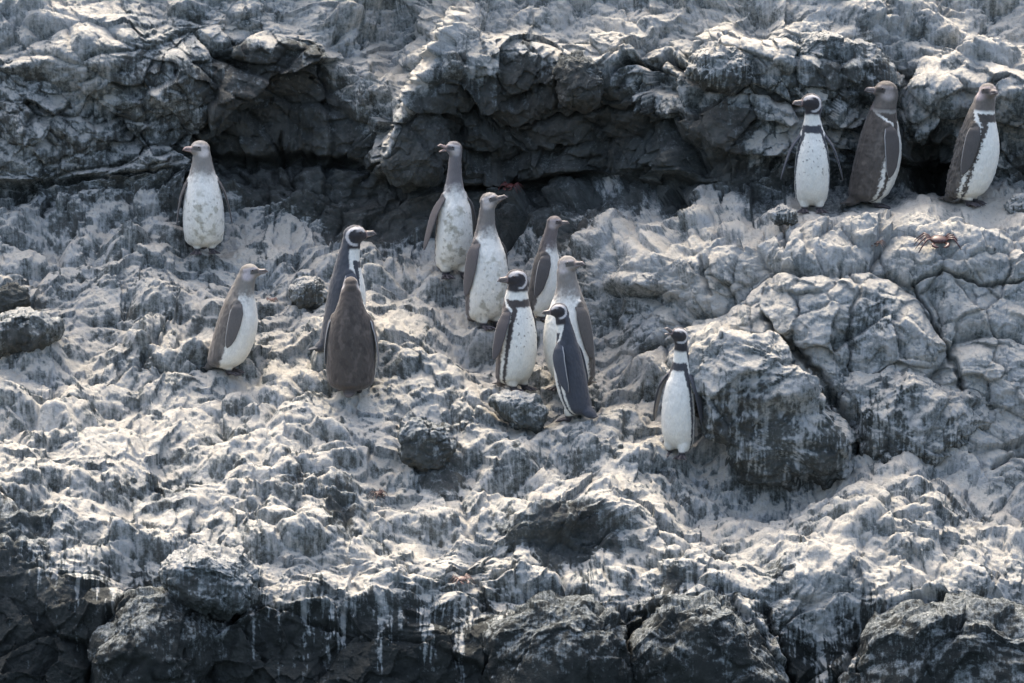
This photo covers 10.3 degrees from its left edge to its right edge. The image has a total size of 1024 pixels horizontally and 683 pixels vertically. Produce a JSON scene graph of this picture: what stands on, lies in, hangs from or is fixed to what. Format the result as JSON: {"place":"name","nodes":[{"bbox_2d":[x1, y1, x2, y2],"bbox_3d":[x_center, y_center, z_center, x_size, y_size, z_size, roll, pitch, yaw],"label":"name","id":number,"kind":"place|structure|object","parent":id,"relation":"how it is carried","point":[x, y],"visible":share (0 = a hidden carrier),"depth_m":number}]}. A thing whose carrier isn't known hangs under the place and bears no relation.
{"place":"outdoors","nodes":[
{"label":"outdoors","id":0,"kind":"place"},
{"bbox_2d":[0,0,1023,682],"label":"rocky cliff","id":1,"kind":"structure","parent":0,"point":[138,444],"depth_m":31.66},
{"bbox_2d":[0,282,30,312],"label":"boulder","id":2,"kind":"object","parent":1,"relation":"on","point":[13,295],"visible":1,"depth_m":32.00},
{"bbox_2d":[0,307,64,358],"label":"boulder","id":3,"kind":"object","parent":1,"relation":"on","point":[27,329],"visible":1,"depth_m":31.75},
{"bbox_2d":[87,586,217,682],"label":"boulder","id":4,"kind":"object","parent":1,"relation":"on","point":[150,634],"visible":0.98,"depth_m":29.77},
{"bbox_2d":[176,140,231,254],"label":"penguin","id":5,"kind":"object","parent":1,"relation":"on","point":[203,216],"visible":1,"depth_m":32.41},
{"bbox_2d":[158,541,261,621],"bbox_3d":[-1.595,1.272,30.061,0.547,0.434,0.545,0,10,0],"label":"boulder","id":6,"kind":"object","parent":1,"relation":"on","point":[215,581],"visible":0.99,"depth_m":29.86},
{"bbox_2d":[202,264,267,375],"bbox_3d":[-1.545,-0.128,31.696,0.336,0.636,0.253,7,10,9],"label":"penguin","id":7,"kind":"object","parent":1,"relation":"on","point":[233,338],"visible":1,"depth_m":31.62},
{"bbox_2d":[288,276,327,309],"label":"boulder","id":8,"kind":"object","parent":1,"relation":"on","point":[308,292],"visible":0.99,"depth_m":32.15},
{"bbox_2d":[308,225,376,351],"bbox_3d":[-0.952,-0.287,31.647,0.274,0.731,0.300,8,13,39],"label":"penguin","id":9,"kind":"object","parent":1,"relation":"on","point":[347,263],"visible":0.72,"depth_m":31.58},
{"bbox_2d":[324,276,378,397],"bbox_3d":[-0.889,-0.029,31.413,0.282,0.665,0.284,-7,12,-36],"label":"penguin","id":10,"kind":"object","parent":1,"relation":"on","point":[351,346],"visible":1,"depth_m":31.32},
{"bbox_2d":[367,488,387,500],"bbox_3d":[-0.728,0.831,30.973,0.071,0.035,0.130,27,23,29],"label":"crab","id":11,"kind":"object","parent":1,"relation":"on","point":[379,492],"visible":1,"depth_m":30.96},
{"bbox_2d":[379,113,450,192],"bbox_3d":[-0.542,-1.113,32.679,0.440,0.539,0.519,0,10,0],"label":"boulder","id":12,"kind":"object","parent":1,"relation":"on","point":[416,160],"visible":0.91,"depth_m":32.49},
{"bbox_2d":[397,417,457,472],"bbox_3d":[-0.461,0.570,31.059,0.332,0.329,0.218,0,10,0],"label":"boulder","id":13,"kind":"object","parent":1,"relation":"on","point":[425,445],"visible":1,"depth_m":30.99},
{"bbox_2d":[423,141,475,278],"bbox_3d":[-0.342,-0.747,32.212,0.335,0.787,0.274,6,12,31],"label":"penguin","id":14,"kind":"object","parent":1,"relation":"on","point":[453,212],"visible":0.96,"depth_m":32.14},
{"bbox_2d":[450,573,475,584],"bbox_3d":[-0.266,1.272,30.345,0.151,0.040,0.082,-7,30,-34],"label":"crab","id":15,"kind":"object","parent":1,"relation":"on","point":[463,578],"visible":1,"depth_m":30.33},
{"bbox_2d":[463,192,507,330],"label":"penguin","id":16,"kind":"object","parent":1,"relation":"on","point":[486,266],"visible":0.94,"depth_m":31.89},
{"bbox_2d":[498,181,522,192],"bbox_3d":[-0.012,-0.887,32.640,0.150,0.040,0.082,6,30,30],"label":"crab","id":17,"kind":"object","parent":1,"relation":"on","point":[509,185],"visible":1,"depth_m":32.63},
{"bbox_2d":[492,269,538,391],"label":"penguin","id":18,"kind":"object","parent":1,"relation":"on","point":[514,351],"visible":1,"depth_m":31.37},
{"bbox_2d":[487,389,548,433],"bbox_3d":[0.034,0.390,31.267,0.339,0.259,0.236,0,10,0],"label":"boulder","id":19,"kind":"object","parent":1,"relation":"on","point":[517,409],"visible":1,"depth_m":31.18},
{"bbox_2d":[528,216,569,321],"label":"penguin","id":20,"kind":"object","parent":1,"relation":"on","point":[542,286],"visible":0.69,"depth_m":31.88},
{"bbox_2d":[482,590,632,682],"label":"boulder","id":21,"kind":"object","parent":1,"relation":"on","point":[549,636],"visible":1,"depth_m":29.78},
{"bbox_2d":[543,256,596,390],"bbox_3d":[0.322,-0.100,31.498,0.300,0.764,0.286,0,10,2],"label":"penguin","id":22,"kind":"object","parent":1,"relation":"on","point":[568,293],"visible":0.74,"depth_m":31.41},
{"bbox_2d":[542,303,597,421],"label":"penguin","id":23,"kind":"object","parent":1,"relation":"on","point":[570,373],"visible":1,"depth_m":31.18},
{"bbox_2d":[552,49,604,113],"bbox_3d":[0.385,-1.475,32.366,0.316,0.377,0.427,0,10,0],"label":"boulder","id":24,"kind":"object","parent":1,"relation":"on","point":[577,74],"visible":1,"depth_m":32.23},
{"bbox_2d":[653,327,702,459],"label":"penguin","id":25,"kind":"object","parent":1,"relation":"on","point":[678,413],"visible":1,"depth_m":31.05},
{"bbox_2d":[626,585,790,682],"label":"boulder","id":26,"kind":"object","parent":1,"relation":"on","point":[707,636],"visible":0.94,"depth_m":29.76},
{"bbox_2d":[684,43,753,95],"bbox_3d":[1.172,-1.538,32.096,0.398,0.315,0.468,0,10,0],"label":"boulder","id":27,"kind":"object","parent":1,"relation":"on","point":[723,69],"visible":1,"depth_m":31.92},
{"bbox_2d":[688,321,858,491],"bbox_3d":[1.397,0.372,31.261,1.025,0.983,0.712,0,10,0],"label":"boulder","id":28,"kind":"object","parent":1,"relation":"on","point":[771,417],"visible":0.99,"depth_m":31.00},
{"bbox_2d":[767,204,797,225],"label":"boulder","id":29,"kind":"object","parent":1,"relation":"on","point":[780,214],"visible":1,"depth_m":31.60},
{"bbox_2d":[780,93,842,213],"bbox_3d":[1.683,-1.060,31.870,0.279,0.676,0.275,-9,14,-43],"label":"penguin","id":30,"kind":"object","parent":1,"relation":"on","point":[812,175],"visible":1,"depth_m":31.79},
{"bbox_2d":[750,29,906,104],"bbox_3d":[1.773,-1.538,32.191,0.926,0.475,0.462,0,10,0],"label":"rock slab","id":31,"kind":"object","parent":1,"relation":"on","point":[830,46],"visible":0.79,"depth_m":32.01},
{"bbox_2d":[839,81,901,208],"bbox_3d":[2.030,-1.108,31.978,0.336,0.725,0.282,1,11,-18],"label":"penguin","id":32,"kind":"object","parent":1,"relation":"on","point":[875,167],"visible":1,"depth_m":31.90},
{"bbox_2d":[871,240,886,247],"bbox_3d":[2.014,-0.543,31.512,0.119,0.032,0.065,4,29,20],"label":"crab","id":33,"kind":"object","parent":1,"relation":"on","point":[877,242],"visible":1,"depth_m":31.50},
{"bbox_2d":[837,364,996,467],"bbox_3d":[2.220,0.426,31.300,0.886,0.629,0.667,0,10,0],"label":"boulder","id":34,"kind":"object","parent":1,"relation":"on","point":[925,418],"visible":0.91,"depth_m":31.06},
{"bbox_2d":[837,590,1023,682],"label":"boulder","id":35,"kind":"object","parent":1,"relation":"on","point":[966,636],"visible":1,"depth_m":29.70},
{"bbox_2d":[914,232,960,252],"bbox_3d":[2.354,-0.551,31.378,0.269,0.072,0.147,-1,28,-8],"label":"crab","id":36,"kind":"object","parent":1,"relation":"on","point":[938,239],"visible":1,"depth_m":31.35},
{"bbox_2d":[937,83,999,206],"bbox_3d":[2.573,-1.111,31.901,0.333,0.704,0.278,8,11,23],"label":"penguin","id":37,"kind":"object","parent":1,"relation":"on","point":[973,166],"visible":1,"depth_m":31.80},
{"bbox_2d":[1004,193,1023,213],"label":"boulder","id":38,"kind":"object","parent":1,"relation":"on","point":[1014,203],"visible":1,"depth_m":31.82}
]}

